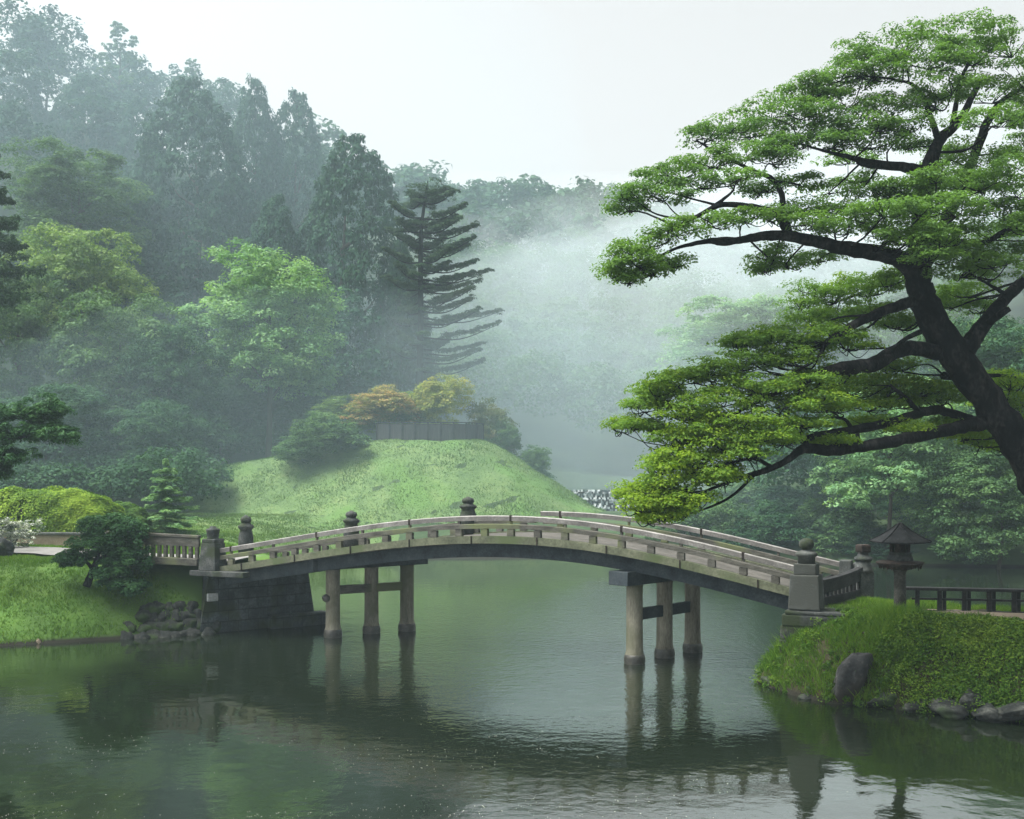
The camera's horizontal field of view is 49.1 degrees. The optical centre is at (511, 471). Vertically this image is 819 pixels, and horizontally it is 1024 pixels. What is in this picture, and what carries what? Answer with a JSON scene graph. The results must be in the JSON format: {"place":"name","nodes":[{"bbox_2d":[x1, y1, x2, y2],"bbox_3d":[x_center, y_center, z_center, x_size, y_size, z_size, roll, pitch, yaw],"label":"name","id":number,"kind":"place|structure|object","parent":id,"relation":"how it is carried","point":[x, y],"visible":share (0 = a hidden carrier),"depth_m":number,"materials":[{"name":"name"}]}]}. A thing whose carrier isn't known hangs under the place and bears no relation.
{"place":"outdoors","nodes":[
{"label":"outdoors","id":0,"kind":"place"},
{"bbox_2d":[0,486,125,531],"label":"clipped hedge","id":1,"kind":"object","parent":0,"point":[72,506],"visible":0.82,"depth_m":43.91,"materials":[{"name":"green plant"}]},
{"bbox_2d":[14,546,247,560],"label":"path","id":2,"kind":"structure","parent":0,"point":[43,550],"depth_m":38.85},
{"bbox_2d":[106,531,200,565],"bbox_3d":[-11.260,2.383,35.100,3.497,1.014,0.300,0,0,20],"label":"path balustrade","id":3,"kind":"object","parent":2,"relation":"on","point":[165,540],"visible":0.53,"depth_m":34.74,"materials":[{"name":"grey wood"}]},
{"bbox_2d":[0,538,270,645],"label":"bank","id":4,"kind":"structure","parent":0,"point":[182,581],"depth_m":34.09,"materials":[{"name":"green plant"}]},
{"bbox_2d":[0,537,14,556],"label":"boulder","id":5,"kind":"object","parent":4,"relation":"on","point":[7,547],"visible":0.94,"depth_m":37.51,"materials":[{"name":"stone"}]},
{"bbox_2d":[0,517,45,546],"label":"flowering shrub","id":6,"kind":"object","parent":4,"relation":"on","point":[12,536],"visible":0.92,"depth_m":40.55,"materials":[{"name":"white plant"}]},
{"bbox_2d":[0,391,83,480],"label":"garden pine","id":7,"kind":"object","parent":4,"relation":"on","point":[40,415],"visible":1,"depth_m":33.18,"materials":[{"name":"green plant"}]},
{"bbox_2d":[4,532,144,545],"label":"wall","id":8,"kind":"structure","parent":4,"relation":"on","point":[53,538],"depth_m":43.28,"materials":[{"name":"stone"}]},
{"bbox_2d":[51,512,154,596],"bbox_3d":[-12.533,2.533,34.706,3.176,2.565,2.310,0,0,0],"label":"clipped pine","id":9,"kind":"object","parent":4,"relation":"on","point":[110,550],"visible":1,"depth_m":34.17,"materials":[{"name":"green plant"}]},
{"bbox_2d":[115,500,153,532],"bbox_3d":[-17.260,2.144,48.502,3.363,1.820,2.569,0,0,0],"label":"clipped hedge","id":10,"kind":"object","parent":4,"relation":"on","point":[133,510],"visible":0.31,"depth_m":48.21,"materials":[{"name":"green plant"}]},
{"bbox_2d":[31,438,605,556],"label":"hill","id":11,"kind":"structure","parent":0,"point":[281,507],"depth_m":71.71,"materials":[{"name":"green plant"}]},
{"bbox_2d":[271,411,372,467],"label":"shrub","id":12,"kind":"object","parent":11,"relation":"on","point":[336,434],"visible":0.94,"depth_m":73.96,"materials":[{"name":"green plant"}]},
{"bbox_2d":[309,394,392,432],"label":"shrub","id":13,"kind":"object","parent":11,"relation":"on","point":[334,404],"visible":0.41,"depth_m":79.08,"materials":[{"name":"green plant"}]},
{"bbox_2d":[338,384,424,424],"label":"shrub","id":14,"kind":"object","parent":11,"relation":"on","point":[387,401],"visible":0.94,"depth_m":77.52,"materials":[{"name":"orange plant"}]},
{"bbox_2d":[381,391,438,423],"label":"shrub","id":15,"kind":"object","parent":11,"relation":"on","point":[402,418],"visible":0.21,"depth_m":79.44,"materials":[{"name":"green plant"}]},
{"bbox_2d":[376,422,483,440],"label":"screen fence","id":16,"kind":"object","parent":11,"relation":"on","point":[440,431],"visible":0.85,"depth_m":76.07,"materials":[{"name":"grey wood"}]},
{"bbox_2d":[403,373,475,423],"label":"shrub","id":17,"kind":"object","parent":11,"relation":"on","point":[433,399],"visible":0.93,"depth_m":78.89,"materials":[{"name":"plant"}]},
{"bbox_2d":[464,397,520,455],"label":"shrub","id":18,"kind":"object","parent":11,"relation":"on","point":[495,413],"visible":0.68,"depth_m":80.25,"materials":[{"name":"green plant"}]},
{"bbox_2d":[484,417,522,456],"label":"shrub","id":19,"kind":"object","parent":11,"relation":"on","point":[505,437],"visible":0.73,"depth_m":79.36,"materials":[{"name":"green plant"}]},
{"bbox_2d":[517,444,551,474],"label":"shrub","id":20,"kind":"object","parent":11,"relation":"on","point":[533,459],"visible":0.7,"depth_m":78.52,"materials":[{"name":"green plant"}]},
{"bbox_2d":[537,468,557,480],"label":"shrub","id":21,"kind":"object","parent":11,"relation":"on","point":[549,475],"visible":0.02,"depth_m":84.08,"materials":[{"name":"green plant"}]},
{"bbox_2d":[645,515,704,540],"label":"shrub","id":22,"kind":"object","parent":11,"relation":"on","point":[659,528],"visible":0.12,"depth_m":65.84,"materials":[{"name":"green plant"}]},
{"bbox_2d":[0,558,1023,818],"bbox_3d":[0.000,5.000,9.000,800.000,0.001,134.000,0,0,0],"label":"water","id":23,"kind":"structure","parent":0,"point":[522,654],"depth_m":22.17,"materials":[{"name":"green liquid"}]},
{"bbox_2d":[4,617,811,818],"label":"floating petals","id":24,"kind":"object","parent":23,"relation":"on","point":[351,803],"visible":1,"depth_m":17.93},
{"bbox_2d":[0,99,1023,566],"bbox_3d":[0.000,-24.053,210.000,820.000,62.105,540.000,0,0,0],"label":"ground","id":25,"kind":"structure","parent":0,"point":[582,457],"depth_m":115.68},
{"bbox_2d":[0,154,47,313],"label":"fir tree","id":26,"kind":"object","parent":25,"relation":"on","point":[11,300],"visible":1,"depth_m":58.35,"materials":[{"name":"green plant"}]},
{"bbox_2d":[0,75,60,155],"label":"cedar tree","id":27,"kind":"object","parent":25,"relation":"on","point":[38,110],"visible":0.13,"depth_m":124.72,"materials":[{"name":"green plant"}]},
{"bbox_2d":[11,15,69,109],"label":"pine tree","id":28,"kind":"object","parent":25,"relation":"on","point":[61,70],"visible":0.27,"depth_m":133.88,"materials":[{"name":"green plant"}]},
{"bbox_2d":[0,271,95,422],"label":"broadleaf tree","id":29,"kind":"object","parent":25,"relation":"on","point":[19,379],"visible":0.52,"depth_m":83.11,"materials":[{"name":"green plant"}]},
{"bbox_2d":[0,383,123,488],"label":"broadleaf tree","id":30,"kind":"object","parent":25,"relation":"on","point":[89,401],"visible":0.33,"depth_m":72.81,"materials":[{"name":"green plant"}]},
{"bbox_2d":[0,135,155,381],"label":"broadleaf tree","id":31,"kind":"object","parent":25,"relation":"on","point":[68,169],"visible":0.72,"depth_m":97.50,"materials":[{"name":"green plant"}]},
{"bbox_2d":[32,71,128,199],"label":"cedar tree","id":32,"kind":"object","parent":25,"relation":"on","point":[78,84],"visible":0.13,"depth_m":121.34,"materials":[{"name":"green plant"}]},
{"bbox_2d":[0,218,161,448],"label":"broadleaf tree","id":33,"kind":"object","parent":25,"relation":"on","point":[76,262],"visible":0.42,"depth_m":88.23,"materials":[{"name":"green plant"}]},
{"bbox_2d":[42,285,195,450],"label":"broadleaf tree","id":34,"kind":"object","parent":25,"relation":"on","point":[102,349],"visible":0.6,"depth_m":80.60,"materials":[{"name":"green plant"}]},
{"bbox_2d":[93,21,152,100],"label":"pine tree","id":35,"kind":"object","parent":25,"relation":"on","point":[114,47],"visible":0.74,"depth_m":130.44,"materials":[{"name":"green plant"}]},
{"bbox_2d":[0,410,286,500],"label":"undergrowth","id":36,"kind":"object","parent":25,"relation":"on","point":[129,479],"visible":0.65,"depth_m":66.31,"materials":[{"name":"green plant"}]},
{"bbox_2d":[93,97,193,258],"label":"cedar tree","id":37,"kind":"object","parent":25,"relation":"on","point":[124,140],"visible":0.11,"depth_m":120.35,"materials":[{"name":"green plant"}]},
{"bbox_2d":[86,396,216,504],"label":"broadleaf tree","id":38,"kind":"object","parent":25,"relation":"on","point":[155,437],"visible":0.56,"depth_m":73.99,"materials":[{"name":"green plant"}]},
{"bbox_2d":[120,601,220,639],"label":"rubble wall","id":39,"kind":"structure","parent":25,"relation":"on","point":[151,616],"depth_m":34.23,"materials":[{"name":"grey stone"}]},
{"bbox_2d":[109,321,232,446],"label":"broadleaf tree","id":40,"kind":"object","parent":25,"relation":"on","point":[184,374],"visible":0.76,"depth_m":78.84,"materials":[{"name":"green plant"}]},
{"bbox_2d":[141,458,206,536],"bbox_3d":[-15.304,1.633,50.157,4.366,4.485,4.869,0,0,0],"label":"fir tree","id":41,"kind":"object","parent":25,"relation":"on","point":[167,526],"visible":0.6,"depth_m":49.77,"materials":[{"name":"green plant"}]},
{"bbox_2d":[166,58,211,166],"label":"pine tree","id":42,"kind":"object","parent":25,"relation":"on","point":[190,62],"visible":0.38,"depth_m":139.81,"materials":[{"name":"green plant"}]},
{"bbox_2d":[112,75,276,359],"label":"cedar tree","id":43,"kind":"object","parent":25,"relation":"on","point":[154,173],"visible":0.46,"depth_m":108.77,"materials":[{"name":"green plant"}]},
{"bbox_2d":[0,0,395,392],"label":"hillside woods","id":44,"kind":"object","parent":25,"relation":"on","point":[28,30],"visible":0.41,"depth_m":123.31,"materials":[{"name":"green plant"}]},
{"bbox_2d":[199,73,301,295],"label":"cedar tree","id":45,"kind":"object","parent":25,"relation":"on","point":[260,121],"visible":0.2,"depth_m":117.59,"materials":[{"name":"green plant"}]},
{"bbox_2d":[190,557,325,632],"bbox_3d":[-8.345,4.610,37.029,4.530,3.180,6.913,0,0,-17],"label":"bridge abutment","id":46,"kind":"object","parent":25,"relation":"on","point":[280,602],"visible":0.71,"depth_m":35.55,"materials":[{"name":"stone"}]},
{"bbox_2d":[170,237,348,456],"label":"broadleaf tree","id":47,"kind":"object","parent":25,"relation":"on","point":[232,308],"visible":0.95,"depth_m":83.05,"materials":[{"name":"green plant"}]},
{"bbox_2d":[214,349,327,436],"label":"broadleaf tree","id":48,"kind":"object","parent":25,"relation":"on","point":[294,410],"visible":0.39,"depth_m":90.24,"materials":[{"name":"green plant"}]},
{"bbox_2d":[221,194,342,426],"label":"cedar tree","id":49,"kind":"object","parent":25,"relation":"on","point":[261,236],"visible":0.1,"depth_m":101.82,"materials":[{"name":"green plant"}]},
{"bbox_2d":[250,87,353,338],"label":"cedar tree","id":50,"kind":"object","parent":25,"relation":"on","point":[315,153],"visible":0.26,"depth_m":119.14,"materials":[{"name":"green plant"}]},
{"bbox_2d":[262,132,425,425],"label":"cedar tree","id":51,"kind":"object","parent":25,"relation":"on","point":[315,233],"visible":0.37,"depth_m":100.69,"materials":[{"name":"green plant"}]},
{"bbox_2d":[351,240,452,429],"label":"cedar tree","id":52,"kind":"object","parent":25,"relation":"on","point":[391,305],"visible":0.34,"depth_m":99.19,"materials":[{"name":"green plant"}]},
{"bbox_2d":[380,177,504,395],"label":"layered pine","id":53,"kind":"object","parent":25,"relation":"on","point":[429,199],"visible":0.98,"depth_m":96.48,"materials":[{"name":"green plant"}]},
{"bbox_2d":[569,490,640,510],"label":"stone weir","id":54,"kind":"object","parent":25,"relation":"on","point":[592,497],"visible":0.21,"depth_m":77.60,"materials":[{"name":"stone"}]},
{"bbox_2d":[275,113,997,307],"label":"woods","id":55,"kind":"object","parent":25,"relation":"on","point":[543,213],"visible":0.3,"depth_m":200.70,"materials":[{"name":"green plant"}]},
{"bbox_2d":[662,496,754,546],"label":"shrub","id":56,"kind":"object","parent":25,"relation":"on","point":[720,510],"visible":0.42,"depth_m":65.06,"materials":[{"name":"green plant"}]},
{"bbox_2d":[412,207,1023,436],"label":"valley woods","id":57,"kind":"object","parent":25,"relation":"on","point":[526,316],"visible":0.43,"depth_m":136.70,"materials":[{"name":"green plant"}]},
{"bbox_2d":[652,292,791,456],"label":"broadleaf tree","id":58,"kind":"object","parent":25,"relation":"on","point":[701,335],"visible":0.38,"depth_m":101.91,"materials":[{"name":"green plant"}]},
{"bbox_2d":[701,469,776,513],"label":"shrub","id":59,"kind":"object","parent":25,"relation":"on","point":[745,493],"visible":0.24,"depth_m":73.23,"materials":[{"name":"green plant"}]},
{"bbox_2d":[720,499,828,551],"bbox_3d":[15.262,3.407,64.042,6.167,3.755,6.184,0,0,40],"label":"shrub","id":60,"kind":"object","parent":25,"relation":"on","point":[770,521],"visible":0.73,"depth_m":63.02,"materials":[{"name":"green plant"}]},
{"bbox_2d":[721,298,857,465],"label":"broadleaf tree","id":61,"kind":"object","parent":25,"relation":"on","point":[840,355],"visible":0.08,"depth_m":99.27,"materials":[{"name":"green plant"}]},
{"bbox_2d":[750,476,857,514],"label":"shrub","id":62,"kind":"object","parent":25,"relation":"on","point":[795,500],"visible":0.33,"depth_m":70.98,"materials":[{"name":"green plant"}]},
{"bbox_2d":[779,595,856,651],"bbox_3d":[7.760,4.540,28.072,1.961,2.516,3.957,0,0,25],"label":"bridge abutment","id":63,"kind":"object","parent":25,"relation":"on","point":[792,619],"visible":0.1,"depth_m":26.40,"materials":[{"name":"stone"}]},
{"bbox_2d":[198,497,852,664],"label":"arched bridge","id":64,"kind":"structure","parent":63,"relation":"on","point":[663,564],"depth_m":30.40,"materials":[{"name":"wood"}]},
{"bbox_2d":[823,544,873,604],"bbox_3d":[8.419,2.638,28.289,1.318,1.505,2.590,0,0,20],"label":"wing fence","id":65,"kind":"object","parent":63,"relation":"on","point":[858,578],"visible":0.82,"depth_m":28.75,"materials":[{"name":"stone"}]},
{"bbox_2d":[783,495,882,557],"bbox_3d":[18.262,3.160,63.074,5.946,3.670,5.239,0,0,0],"label":"shrub","id":66,"kind":"object","parent":25,"relation":"on","point":[827,522],"visible":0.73,"depth_m":62.47,"materials":[{"name":"green plant"}]},
{"bbox_2d":[790,451,920,509],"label":"broadleaf tree","id":67,"kind":"object","parent":25,"relation":"on","point":[873,504],"visible":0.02,"depth_m":76.64,"materials":[{"name":"green plant"}]},
{"bbox_2d":[832,520,918,563],"bbox_3d":[19.863,3.909,61.979,4.630,2.500,4.684,0,0,0],"label":"shrub","id":68,"kind":"object","parent":25,"relation":"on","point":[863,533],"visible":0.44,"depth_m":61.18,"materials":[{"name":"green plant"}]},
{"bbox_2d":[741,314,1023,489],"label":"shore woods","id":69,"kind":"object","parent":25,"relation":"on","point":[805,460],"visible":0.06,"depth_m":65.64,"materials":[{"name":"green plant"}]},
{"bbox_2d":[805,375,974,553],"bbox_3d":[20.711,-0.360,60.960,8.968,10.456,8.628,0,0,0],"label":"broadleaf tree","id":70,"kind":"object","parent":25,"relation":"on","point":[901,471],"visible":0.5,"depth_m":59.98,"materials":[{"name":"green plant"}]},
{"bbox_2d":[875,485,963,529],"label":"broadleaf tree","id":71,"kind":"object","parent":25,"relation":"on","point":[885,507],"visible":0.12,"depth_m":65.81,"materials":[{"name":"green plant"}]},
{"bbox_2d":[894,308,1023,506],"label":"broadleaf tree","id":72,"kind":"object","parent":25,"relation":"on","point":[936,364],"visible":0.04,"depth_m":73.44,"materials":[{"name":"green plant"}]},
{"bbox_2d":[901,435,1023,568],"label":"broadleaf tree","id":73,"kind":"object","parent":25,"relation":"on","point":[1010,497],"visible":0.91,"depth_m":56.81,"materials":[{"name":"green plant"}]},
{"bbox_2d":[932,315,1023,504],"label":"broadleaf tree","id":74,"kind":"object","parent":25,"relation":"on","point":[1007,344],"visible":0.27,"depth_m":65.65,"materials":[{"name":"green plant"}]},
{"bbox_2d":[0,0,1023,250],"label":"sky","id":75,"kind":"structure","parent":0,"point":[555,91],"materials":[{"name":"white"}]},
{"bbox_2d":[563,486,708,489],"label":"water","id":76,"kind":"structure","parent":0,"point":[590,488],"depth_m":91.90,"materials":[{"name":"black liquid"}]},
{"bbox_2d":[751,596,1023,722],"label":"bank","id":77,"kind":"structure","parent":0,"point":[795,691],"depth_m":24.03,"materials":[{"name":"green plant"}]},
{"bbox_2d":[760,676,770,684],"bbox_3d":[6.098,4.902,26.276,0.394,0.242,0.489,0,0,-22],"label":"shore rock","id":78,"kind":"object","parent":77,"relation":"on","point":[763,679],"visible":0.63,"depth_m":26.24,"materials":[{"name":"grey stone"}]},
{"bbox_2d":[798,693,810,699],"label":"shore rock","id":79,"kind":"object","parent":77,"relation":"on","point":[804,696],"visible":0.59,"depth_m":24.65,"materials":[{"name":"grey stone"}]},
{"bbox_2d":[588,6,1023,527],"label":"spreading tree","id":80,"kind":"object","parent":77,"relation":"on","point":[929,233],"visible":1,"depth_m":23.20,"materials":[{"name":"green plant"}]},
{"bbox_2d":[831,684,846,702],"bbox_3d":[7.097,4.800,24.208,0.379,0.484,0.306,0,0,12],"label":"shore rock","id":81,"kind":"object","parent":77,"relation":"on","point":[834,689],"visible":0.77,"depth_m":24.17,"materials":[{"name":"grey stone"}]},
{"bbox_2d":[833,652,872,702],"bbox_3d":[7.384,4.476,24.242,0.965,1.278,0.713,9,8,-28],"label":"boulder","id":82,"kind":"object","parent":77,"relation":"on","point":[852,672],"visible":0.88,"depth_m":23.93,"materials":[{"name":"grey stone"}]},
{"bbox_2d":[866,692,897,707],"bbox_3d":[7.981,4.889,23.949,1.037,0.408,0.652,0,0,-31],"label":"shore rock","id":83,"kind":"object","parent":77,"relation":"on","point":[889,702],"visible":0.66,"depth_m":23.67,"materials":[{"name":"grey stone"}]},
{"bbox_2d":[749,607,1023,723],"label":"ground cover","id":84,"kind":"object","parent":77,"relation":"on","point":[1013,626],"visible":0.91,"depth_m":23.75,"materials":[{"name":"green plant"}]},
{"bbox_2d":[869,522,931,606],"bbox_3d":[8.834,2.279,25.500,1.308,2.263,1.333,0,0,-20],"label":"stone lantern","id":85,"kind":"object","parent":77,"relation":"on","point":[899,538],"visible":0.95,"depth_m":25.33,"materials":[{"name":"stone"}]},
{"bbox_2d":[902,699,929,712],"bbox_3d":[8.504,4.893,23.478,0.898,0.361,0.519,0,0,-40],"label":"shore rock","id":86,"kind":"object","parent":77,"relation":"on","point":[912,709],"visible":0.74,"depth_m":23.28,"materials":[{"name":"grey stone"}]},
{"bbox_2d":[928,696,969,719],"bbox_3d":[9.062,4.908,23.102,0.818,0.511,1.166,0,0,33],"label":"shore rock","id":87,"kind":"object","parent":77,"relation":"on","point":[945,709],"visible":0.83,"depth_m":22.70,"materials":[{"name":"grey stone"}]},
{"bbox_2d":[906,586,1023,612],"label":"fence","id":88,"kind":"object","parent":77,"relation":"on","point":[1015,600],"visible":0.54,"depth_m":26.12,"materials":[{"name":"brown wood"}]},
{"bbox_2d":[959,687,983,716],"bbox_3d":[9.405,4.776,22.895,0.531,0.663,0.504,-7,7,-30],"label":"shore rock","id":89,"kind":"object","parent":77,"relation":"on","point":[968,697],"visible":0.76,"depth_m":22.75,"materials":[{"name":"grey stone"}]},
{"bbox_2d":[971,702,1004,722],"bbox_3d":[9.598,4.873,22.556,0.677,0.448,0.690,0,0,-12],"label":"shore rock","id":90,"kind":"object","parent":77,"relation":"on","point":[987,712],"visible":0.84,"depth_m":22.36,"materials":[{"name":"grey stone"}]},
{"bbox_2d":[995,701,1023,720],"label":"shore rock","id":91,"kind":"object","parent":77,"relation":"on","point":[1012,711],"visible":0.94,"depth_m":22.11,"materials":[{"name":"grey stone"}]},
{"bbox_2d":[927,609,1023,618],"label":"path","id":92,"kind":"structure","parent":0,"point":[1007,615],"depth_m":25.74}
]}

